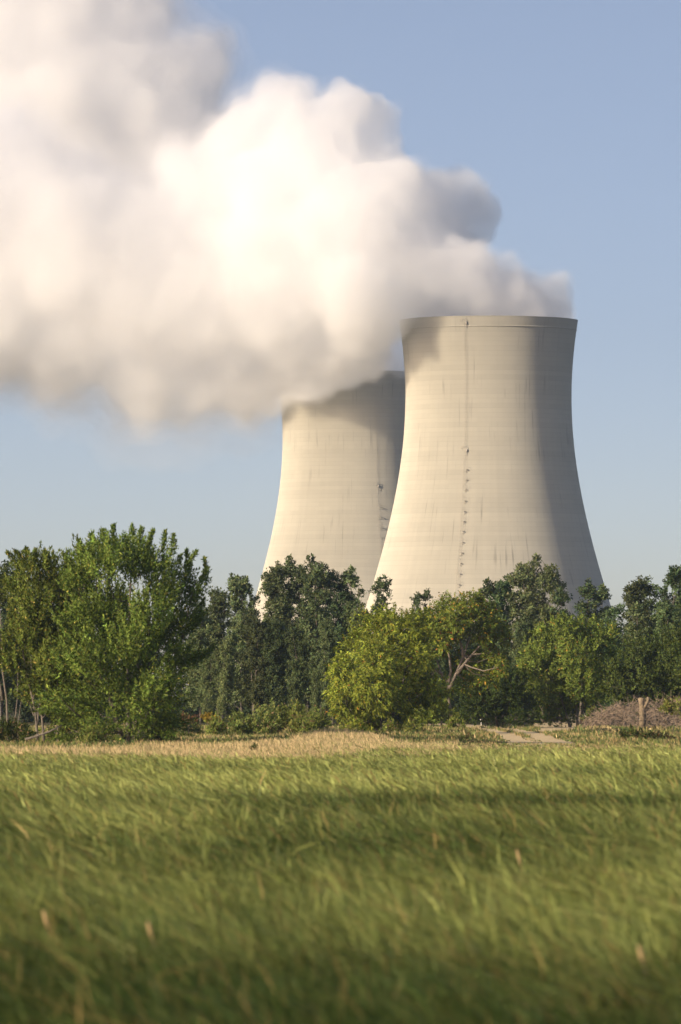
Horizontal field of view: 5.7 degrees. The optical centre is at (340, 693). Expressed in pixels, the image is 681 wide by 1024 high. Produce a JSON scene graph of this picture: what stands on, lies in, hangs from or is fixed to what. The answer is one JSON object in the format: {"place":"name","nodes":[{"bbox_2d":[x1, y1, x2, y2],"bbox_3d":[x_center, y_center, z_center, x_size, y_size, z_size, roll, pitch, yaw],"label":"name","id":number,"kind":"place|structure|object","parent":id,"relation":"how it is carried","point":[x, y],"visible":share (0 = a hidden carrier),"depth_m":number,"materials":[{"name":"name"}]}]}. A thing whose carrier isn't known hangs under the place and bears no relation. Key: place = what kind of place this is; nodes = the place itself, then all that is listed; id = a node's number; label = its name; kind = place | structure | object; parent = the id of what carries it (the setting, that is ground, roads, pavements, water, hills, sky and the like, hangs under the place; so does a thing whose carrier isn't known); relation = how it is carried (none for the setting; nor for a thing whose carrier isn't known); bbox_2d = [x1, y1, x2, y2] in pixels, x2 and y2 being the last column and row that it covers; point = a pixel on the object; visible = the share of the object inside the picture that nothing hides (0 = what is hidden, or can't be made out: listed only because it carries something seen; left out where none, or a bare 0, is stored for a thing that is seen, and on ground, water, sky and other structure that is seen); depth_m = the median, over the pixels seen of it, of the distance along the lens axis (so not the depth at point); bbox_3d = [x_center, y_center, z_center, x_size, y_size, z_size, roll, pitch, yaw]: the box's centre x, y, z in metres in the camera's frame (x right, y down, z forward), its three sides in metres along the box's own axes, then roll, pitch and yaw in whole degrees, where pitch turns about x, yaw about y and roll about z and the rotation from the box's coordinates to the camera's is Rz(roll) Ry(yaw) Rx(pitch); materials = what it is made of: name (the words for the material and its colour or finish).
{"place":"outdoors","nodes":[
{"label":"outdoors","id":0,"kind":"place"},
{"bbox_2d":[0,0,680,695],"label":"sky","id":1,"kind":"structure","parent":0,"point":[203,202],"materials":[{"name":"blue"}]},
{"bbox_2d":[3,700,679,748],"bbox_3d":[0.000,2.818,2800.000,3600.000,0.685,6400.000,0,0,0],"label":"ground","id":2,"kind":"structure","parent":0,"point":[335,722],"depth_m":693.52,"materials":[{"name":"soil"}]},
{"bbox_2d":[0,714,12,741],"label":"leafy shrub","id":3,"kind":"object","parent":2,"relation":"on","point":[2,735],"visible":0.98,"depth_m":401.21,"materials":[{"name":"green plant"}]},
{"bbox_2d":[0,561,17,739],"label":"birch tree","id":4,"kind":"object","parent":2,"relation":"on","point":[2,599],"visible":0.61,"depth_m":409.95,"materials":[{"name":"green plant"}]},
{"bbox_2d":[0,559,23,722],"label":"poplar tree","id":5,"kind":"object","parent":2,"relation":"on","point":[11,698],"visible":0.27,"depth_m":639.40,"materials":[{"name":"green plant"}]},
{"bbox_2d":[2,606,23,740],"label":"birch tree","id":6,"kind":"object","parent":2,"relation":"on","point":[17,691],"visible":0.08,"depth_m":411.97,"materials":[{"name":"grey plant"}]},
{"bbox_2d":[0,717,36,741],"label":"leafy shrub","id":7,"kind":"object","parent":2,"relation":"on","point":[24,733],"visible":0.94,"depth_m":400.09,"materials":[{"name":"green plant"}]},
{"bbox_2d":[21,672,49,724],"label":"poplar tree","id":8,"kind":"object","parent":2,"relation":"on","point":[36,699],"visible":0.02,"depth_m":659.90,"materials":[{"name":"green plant"}]},
{"bbox_2d":[25,723,61,739],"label":"fallen branch","id":9,"kind":"object","parent":2,"relation":"on","point":[35,736],"visible":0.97,"depth_m":391.95,"materials":[{"name":"wood"}]},
{"bbox_2d":[43,910,50,933],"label":"dry stalk","id":10,"kind":"object","parent":2,"relation":"on","point":[45,919],"visible":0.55,"depth_m":65.99,"materials":[{"name":"beige plant"}]},
{"bbox_2d":[0,533,106,741],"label":"maple tree","id":11,"kind":"object","parent":2,"relation":"on","point":[31,654],"visible":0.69,"depth_m":403.66,"materials":[{"name":"green plant"}]},
{"bbox_2d":[79,721,111,742],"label":"leafy shrub","id":12,"kind":"object","parent":2,"relation":"on","point":[90,735],"visible":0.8,"depth_m":391.70,"materials":[{"name":"green plant"}]},
{"bbox_2d":[31,522,216,743],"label":"maple tree","id":13,"kind":"object","parent":2,"relation":"on","point":[120,623],"visible":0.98,"depth_m":398.10,"materials":[{"name":"green plant"}]},
{"bbox_2d":[147,921,154,945],"bbox_3d":[-1.643,2.582,64.000,0.352,0.901,0.044,0,0,0],"label":"dry stalk","id":14,"kind":"object","parent":2,"relation":"on","point":[149,927],"visible":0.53,"depth_m":63.99,"materials":[{"name":"beige plant"}]},
{"bbox_2d":[149,723,176,740],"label":"leafy shrub","id":15,"kind":"object","parent":2,"relation":"on","point":[158,738],"visible":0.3,"depth_m":404.60,"materials":[{"name":"green plant"}]},
{"bbox_2d":[176,712,203,733],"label":"leafy shrub","id":16,"kind":"object","parent":2,"relation":"on","point":[196,728],"visible":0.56,"depth_m":480.09,"materials":[{"name":"green plant"}]},
{"bbox_2d":[181,710,199,732],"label":"dry weed","id":17,"kind":"object","parent":2,"relation":"on","point":[189,717],"visible":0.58,"depth_m":476.39,"materials":[{"name":"brown plant"}]},
{"bbox_2d":[182,601,216,725],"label":"poplar tree","id":18,"kind":"object","parent":2,"relation":"on","point":[199,635],"visible":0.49,"depth_m":639.16,"materials":[{"name":"green plant"}]},
{"bbox_2d":[199,654,220,724],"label":"aspen tree","id":19,"kind":"object","parent":2,"relation":"on","point":[209,684],"visible":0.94,"depth_m":599.83,"materials":[{"name":"green plant"}]},
{"bbox_2d":[200,712,220,721],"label":"goldenrod plant","id":20,"kind":"object","parent":2,"relation":"on","point":[206,716],"visible":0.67,"depth_m":477.53,"materials":[{"name":"yellow plant"}]},
{"bbox_2d":[203,710,232,734],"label":"leafy shrub","id":21,"kind":"object","parent":2,"relation":"on","point":[218,726],"visible":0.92,"depth_m":469.73,"materials":[{"name":"green plant"}]},
{"bbox_2d":[205,585,239,716],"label":"poplar tree","id":22,"kind":"object","parent":2,"relation":"on","point":[218,607],"visible":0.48,"depth_m":659.28,"materials":[{"name":"green plant"}]},
{"bbox_2d":[215,636,236,718],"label":"aspen tree","id":23,"kind":"object","parent":2,"relation":"on","point":[226,683],"visible":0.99,"depth_m":609.80,"materials":[{"name":"green plant"}]},
{"bbox_2d":[226,572,260,719],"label":"poplar tree","id":24,"kind":"object","parent":2,"relation":"on","point":[241,589],"visible":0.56,"depth_m":669.68,"materials":[{"name":"green plant"}]},
{"bbox_2d":[226,708,263,734],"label":"leafy shrub","id":25,"kind":"object","parent":2,"relation":"on","point":[245,725],"visible":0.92,"depth_m":479.61,"materials":[{"name":"green plant"}]},
{"bbox_2d":[235,608,269,714],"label":"poplar tree","id":26,"kind":"object","parent":2,"relation":"on","point":[251,696],"visible":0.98,"depth_m":639.81,"materials":[{"name":"green plant"}]},
{"bbox_2d":[249,743,257,751],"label":"young sapling","id":27,"kind":"object","parent":2,"relation":"on","point":[253,745],"visible":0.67,"depth_m":317.96,"materials":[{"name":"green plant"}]},
{"bbox_2d":[241,697,285,734],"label":"leafy shrub","id":28,"kind":"object","parent":2,"relation":"on","point":[269,721],"visible":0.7,"depth_m":489.20,"materials":[{"name":"green plant"}]},
{"bbox_2d":[258,619,290,712],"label":"poplar tree","id":29,"kind":"object","parent":2,"relation":"on","point":[277,673],"visible":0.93,"depth_m":639.38,"materials":[{"name":"green plant"}]},
{"bbox_2d":[257,560,295,705],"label":"poplar tree","id":30,"kind":"object","parent":2,"relation":"on","point":[272,586],"visible":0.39,"depth_m":689.39,"materials":[{"name":"green plant"}]},
{"bbox_2d":[280,553,301,706],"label":"poplar tree","id":31,"kind":"object","parent":2,"relation":"on","point":[290,565],"visible":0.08,"depth_m":699.71,"materials":[{"name":"green plant"}]},
{"bbox_2d":[277,698,311,733],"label":"leafy shrub","id":32,"kind":"object","parent":2,"relation":"on","point":[291,715],"visible":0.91,"depth_m":489.48,"materials":[{"name":"green plant"}]},
{"bbox_2d":[284,624,309,712],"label":"poplar tree","id":33,"kind":"object","parent":2,"relation":"on","point":[297,683],"visible":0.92,"depth_m":629.58,"materials":[{"name":"green plant"}]},
{"bbox_2d":[283,553,329,711],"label":"poplar tree","id":34,"kind":"object","parent":2,"relation":"on","point":[300,573],"visible":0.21,"depth_m":689.48,"materials":[{"name":"green plant"}]},
{"bbox_2d":[296,703,334,732],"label":"leafy shrub","id":35,"kind":"object","parent":2,"relation":"on","point":[314,720],"visible":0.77,"depth_m":483.97,"materials":[{"name":"green plant"}]},
{"bbox_2d":[309,668,322,713],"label":"aspen tree","id":36,"kind":"object","parent":2,"relation":"on","point":[316,689],"visible":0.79,"depth_m":599.95,"materials":[{"name":"green plant"}]},
{"bbox_2d":[298,561,340,713],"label":"poplar tree","id":37,"kind":"object","parent":2,"relation":"on","point":[310,628],"visible":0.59,"depth_m":679.10,"materials":[{"name":"green plant"}]},
{"bbox_2d":[235,370,404,701],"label":"cooling tower","id":38,"kind":"structure","parent":2,"relation":"on","point":[342,437],"depth_m":2540.09,"materials":[{"name":"concrete"}]},
{"bbox_2d":[313,617,338,711],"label":"poplar tree","id":39,"kind":"object","parent":2,"relation":"on","point":[328,633],"visible":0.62,"depth_m":639.80,"materials":[{"name":"green plant"}]},
{"bbox_2d":[316,569,354,723],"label":"poplar tree","id":40,"kind":"object","parent":2,"relation":"on","point":[334,585],"visible":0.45,"depth_m":689.55,"materials":[{"name":"green plant"}]},
{"bbox_2d":[0,723,680,750],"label":"weeds","id":41,"kind":"object","parent":2,"relation":"on","point":[582,736],"visible":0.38,"depth_m":431.03,"materials":[{"name":"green plant"}]},
{"bbox_2d":[0,726,680,1023],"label":"tall grass","id":42,"kind":"structure","parent":2,"relation":"on","point":[336,876],"depth_m":80.05,"materials":[{"name":"green plant"}]},
{"bbox_2d":[1,620,680,722],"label":"woods","id":43,"kind":"object","parent":2,"relation":"on","point":[26,716],"visible":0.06,"depth_m":716.31,"materials":[{"name":"green plant"}]},
{"bbox_2d":[337,564,366,710],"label":"poplar tree","id":44,"kind":"object","parent":2,"relation":"on","point":[351,579],"visible":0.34,"depth_m":689.38,"materials":[{"name":"green plant"}]},
{"bbox_2d":[343,714,366,731],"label":"leafy shrub","id":45,"kind":"object","parent":2,"relation":"on","point":[353,723],"visible":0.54,"depth_m":499.64,"materials":[{"name":"green plant"}]},
{"bbox_2d":[346,602,374,709],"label":"poplar tree","id":46,"kind":"object","parent":2,"relation":"on","point":[357,612],"visible":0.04,"depth_m":649.51,"materials":[{"name":"green plant"}]},
{"bbox_2d":[368,574,392,720],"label":"poplar tree","id":47,"kind":"object","parent":2,"relation":"on","point":[383,585],"visible":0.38,"depth_m":699.59,"materials":[{"name":"green plant"}]},
{"bbox_2d":[320,600,455,731],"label":"ash tree","id":48,"kind":"object","parent":2,"relation":"on","point":[374,648],"visible":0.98,"depth_m":513.72,"materials":[{"name":"green plant"}]},
{"bbox_2d":[376,612,402,711],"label":"poplar tree","id":49,"kind":"object","parent":2,"relation":"on","point":[395,646],"visible":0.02,"depth_m":649.59,"materials":[{"name":"green plant"}]},
{"bbox_2d":[379,715,400,732],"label":"leafy shrub","id":50,"kind":"object","parent":2,"relation":"on","point":[387,727],"visible":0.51,"depth_m":497.95,"materials":[{"name":"green plant"}]},
{"bbox_2d":[402,715,425,731],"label":"leafy shrub","id":51,"kind":"object","parent":2,"relation":"on","point":[409,727],"visible":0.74,"depth_m":505.52,"materials":[{"name":"green plant"}]},
{"bbox_2d":[409,587,435,718],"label":"poplar tree","id":52,"kind":"object","parent":2,"relation":"on","point":[423,596],"visible":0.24,"depth_m":700.09,"materials":[{"name":"green plant"}]},
{"bbox_2d":[409,678,456,727],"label":"leafy shrub","id":53,"kind":"object","parent":2,"relation":"on","point":[438,712],"visible":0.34,"depth_m":574.15,"materials":[{"name":"green plant"}]},
{"bbox_2d":[432,640,454,724],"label":"poplar tree","id":54,"kind":"object","parent":2,"relation":"on","point":[444,666],"visible":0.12,"depth_m":649.62,"materials":[{"name":"green plant"}]},
{"bbox_2d":[387,587,513,726],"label":"sumac tree","id":55,"kind":"object","parent":2,"relation":"on","point":[451,618],"visible":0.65,"depth_m":589.75,"materials":[{"name":"green plant"}]},
{"bbox_2d":[437,731,468,739],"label":"weed clump","id":56,"kind":"object","parent":2,"relation":"on","point":[462,736],"visible":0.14,"depth_m":424.64,"materials":[{"name":"green plant"}]},
{"bbox_2d":[444,712,466,727],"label":"leafy shrub","id":57,"kind":"object","parent":2,"relation":"on","point":[451,722],"visible":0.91,"depth_m":569.94,"materials":[{"name":"green plant"}]},
{"bbox_2d":[457,732,482,739],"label":"weed clump","id":58,"kind":"object","parent":2,"relation":"on","point":[468,735],"visible":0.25,"depth_m":425.20,"materials":[{"name":"green plant"}]},
{"bbox_2d":[360,316,612,703],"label":"cooling tower","id":59,"kind":"structure","parent":2,"relation":"on","point":[488,484],"depth_m":2174.58,"materials":[{"name":"concrete"}]},
{"bbox_2d":[475,577,499,722],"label":"poplar tree","id":60,"kind":"object","parent":2,"relation":"on","point":[489,589],"visible":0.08,"depth_m":689.83,"materials":[{"name":"green plant"}]},
{"bbox_2d":[450,643,544,727],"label":"leafy shrub","id":61,"kind":"object","parent":2,"relation":"on","point":[510,697],"visible":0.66,"depth_m":603.61,"materials":[{"name":"green plant"}]},
{"bbox_2d":[486,614,514,702],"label":"poplar tree","id":62,"kind":"object","parent":2,"relation":"on","point":[507,648],"visible":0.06,"depth_m":639.75,"materials":[{"name":"green plant"}]},
{"bbox_2d":[486,572,518,722],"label":"poplar tree","id":63,"kind":"object","parent":2,"relation":"on","point":[502,587],"visible":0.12,"depth_m":699.31,"materials":[{"name":"green plant"}]},
{"bbox_2d":[516,849,522,869],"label":"dry stalk","id":64,"kind":"object","parent":2,"relation":"on","point":[519,858],"visible":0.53,"depth_m":87.99,"materials":[{"name":"beige plant"}]},
{"bbox_2d":[504,564,544,680],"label":"poplar tree","id":65,"kind":"object","parent":2,"relation":"on","point":[523,581],"visible":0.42,"depth_m":690.50,"materials":[{"name":"green plant"}]},
{"bbox_2d":[511,615,539,725],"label":"poplar tree","id":66,"kind":"object","parent":2,"relation":"on","point":[525,625],"visible":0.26,"depth_m":629.54,"materials":[{"name":"green plant"}]},
{"bbox_2d":[515,552,566,722],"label":"poplar tree","id":67,"kind":"object","parent":2,"relation":"on","point":[551,584],"visible":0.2,"depth_m":699.78,"materials":[{"name":"green plant"}]},
{"bbox_2d":[532,604,564,720],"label":"poplar tree","id":68,"kind":"object","parent":2,"relation":"on","point":[545,615],"visible":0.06,"depth_m":639.38,"materials":[{"name":"green plant"}]},
{"bbox_2d":[550,586,572,723],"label":"poplar tree","id":69,"kind":"object","parent":2,"relation":"on","point":[561,596],"visible":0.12,"depth_m":679.79,"materials":[{"name":"green plant"}]},
{"bbox_2d":[513,611,622,726],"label":"locust tree","id":70,"kind":"object","parent":2,"relation":"on","point":[582,648],"visible":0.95,"depth_m":608.65,"materials":[{"name":"green plant"}]},
{"bbox_2d":[570,577,602,723],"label":"spruce like tree","id":71,"kind":"object","parent":2,"relation":"on","point":[588,590],"visible":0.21,"depth_m":689.86,"materials":[{"name":"green plant"}]},
{"bbox_2d":[579,704,607,724],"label":"leafy shrub","id":72,"kind":"object","parent":2,"relation":"on","point":[589,712],"visible":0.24,"depth_m":560.21,"materials":[{"name":"green plant"}]},
{"bbox_2d":[588,583,611,710],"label":"poplar tree","id":73,"kind":"object","parent":2,"relation":"on","point":[604,591],"visible":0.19,"depth_m":689.82,"materials":[{"name":"green plant"}]},
{"bbox_2d":[602,620,623,722],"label":"poplar tree","id":74,"kind":"object","parent":2,"relation":"on","point":[609,703],"visible":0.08,"depth_m":629.82,"materials":[{"name":"green plant"}]},
{"bbox_2d":[604,603,628,724],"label":"poplar tree","id":75,"kind":"object","parent":2,"relation":"on","point":[616,610],"visible":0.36,"depth_m":670.05,"materials":[{"name":"green plant"}]},
{"bbox_2d":[579,691,680,729],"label":"brush heap","id":76,"kind":"object","parent":2,"relation":"on","point":[609,717],"visible":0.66,"depth_m":511.98,"materials":[{"name":"brown wood"}]},
{"bbox_2d":[615,724,652,739],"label":"weed clump","id":77,"kind":"object","parent":2,"relation":"on","point":[623,733],"visible":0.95,"depth_m":424.53,"materials":[{"name":"green plant"}]},
{"bbox_2d":[621,575,653,720],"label":"poplar tree","id":78,"kind":"object","parent":2,"relation":"on","point":[635,591],"visible":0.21,"depth_m":679.59,"materials":[{"name":"green plant"}]},
{"bbox_2d":[595,621,680,725],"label":"tree","id":79,"kind":"object","parent":2,"relation":"on","point":[644,683],"visible":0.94,"depth_m":588.87,"materials":[{"name":"green plant"}]},
{"bbox_2d":[622,601,653,721],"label":"cedar tree","id":80,"kind":"object","parent":2,"relation":"on","point":[637,611],"visible":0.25,"depth_m":619.54,"materials":[{"name":"green plant"}]},
{"bbox_2d":[637,945,648,979],"bbox_3d":[2.700,2.584,58.000,0.345,0.897,0.044,0,0,0],"label":"dry stalk","id":81,"kind":"object","parent":2,"relation":"on","point":[639,949],"visible":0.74,"depth_m":57.99,"materials":[{"name":"beige plant"}]},
{"bbox_2d":[638,697,649,728],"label":"cut trunk","id":82,"kind":"object","parent":2,"relation":"on","point":[642,714],"visible":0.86,"depth_m":507.80,"materials":[{"name":"brown wood"}]},
{"bbox_2d":[641,575,661,723],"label":"poplar tree","id":83,"kind":"object","parent":2,"relation":"on","point":[649,602],"visible":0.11,"depth_m":690.03,"materials":[{"name":"green plant"}]},
{"bbox_2d":[641,730,676,739],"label":"weed clump","id":84,"kind":"object","parent":2,"relation":"on","point":[658,735],"visible":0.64,"depth_m":425.04,"materials":[{"name":"green plant"}]},
{"bbox_2d":[648,564,680,723],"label":"poplar tree","id":85,"kind":"object","parent":2,"relation":"on","point":[673,578],"visible":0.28,"depth_m":678.70,"materials":[{"name":"green plant"}]},
{"bbox_2d":[648,603,680,724],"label":"poplar tree","id":86,"kind":"object","parent":2,"relation":"on","point":[663,616],"visible":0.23,"depth_m":618.39,"materials":[{"name":"green plant"}]},
{"bbox_2d":[658,696,680,728],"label":"tree","id":87,"kind":"object","parent":2,"relation":"on","point":[668,706],"visible":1,"depth_m":500.02,"materials":[{"name":"green plant"}]},
{"bbox_2d":[426,723,574,746],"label":"dirt track","id":88,"kind":"structure","parent":0,"point":[513,738],"depth_m":465.28,"materials":[{"name":"beige soil"}]},
{"bbox_2d":[533,720,579,734],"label":"dirt path","id":89,"kind":"structure","parent":0,"point":[546,726],"depth_m":622.68,"materials":[{"name":"beige soil"}]}
]}

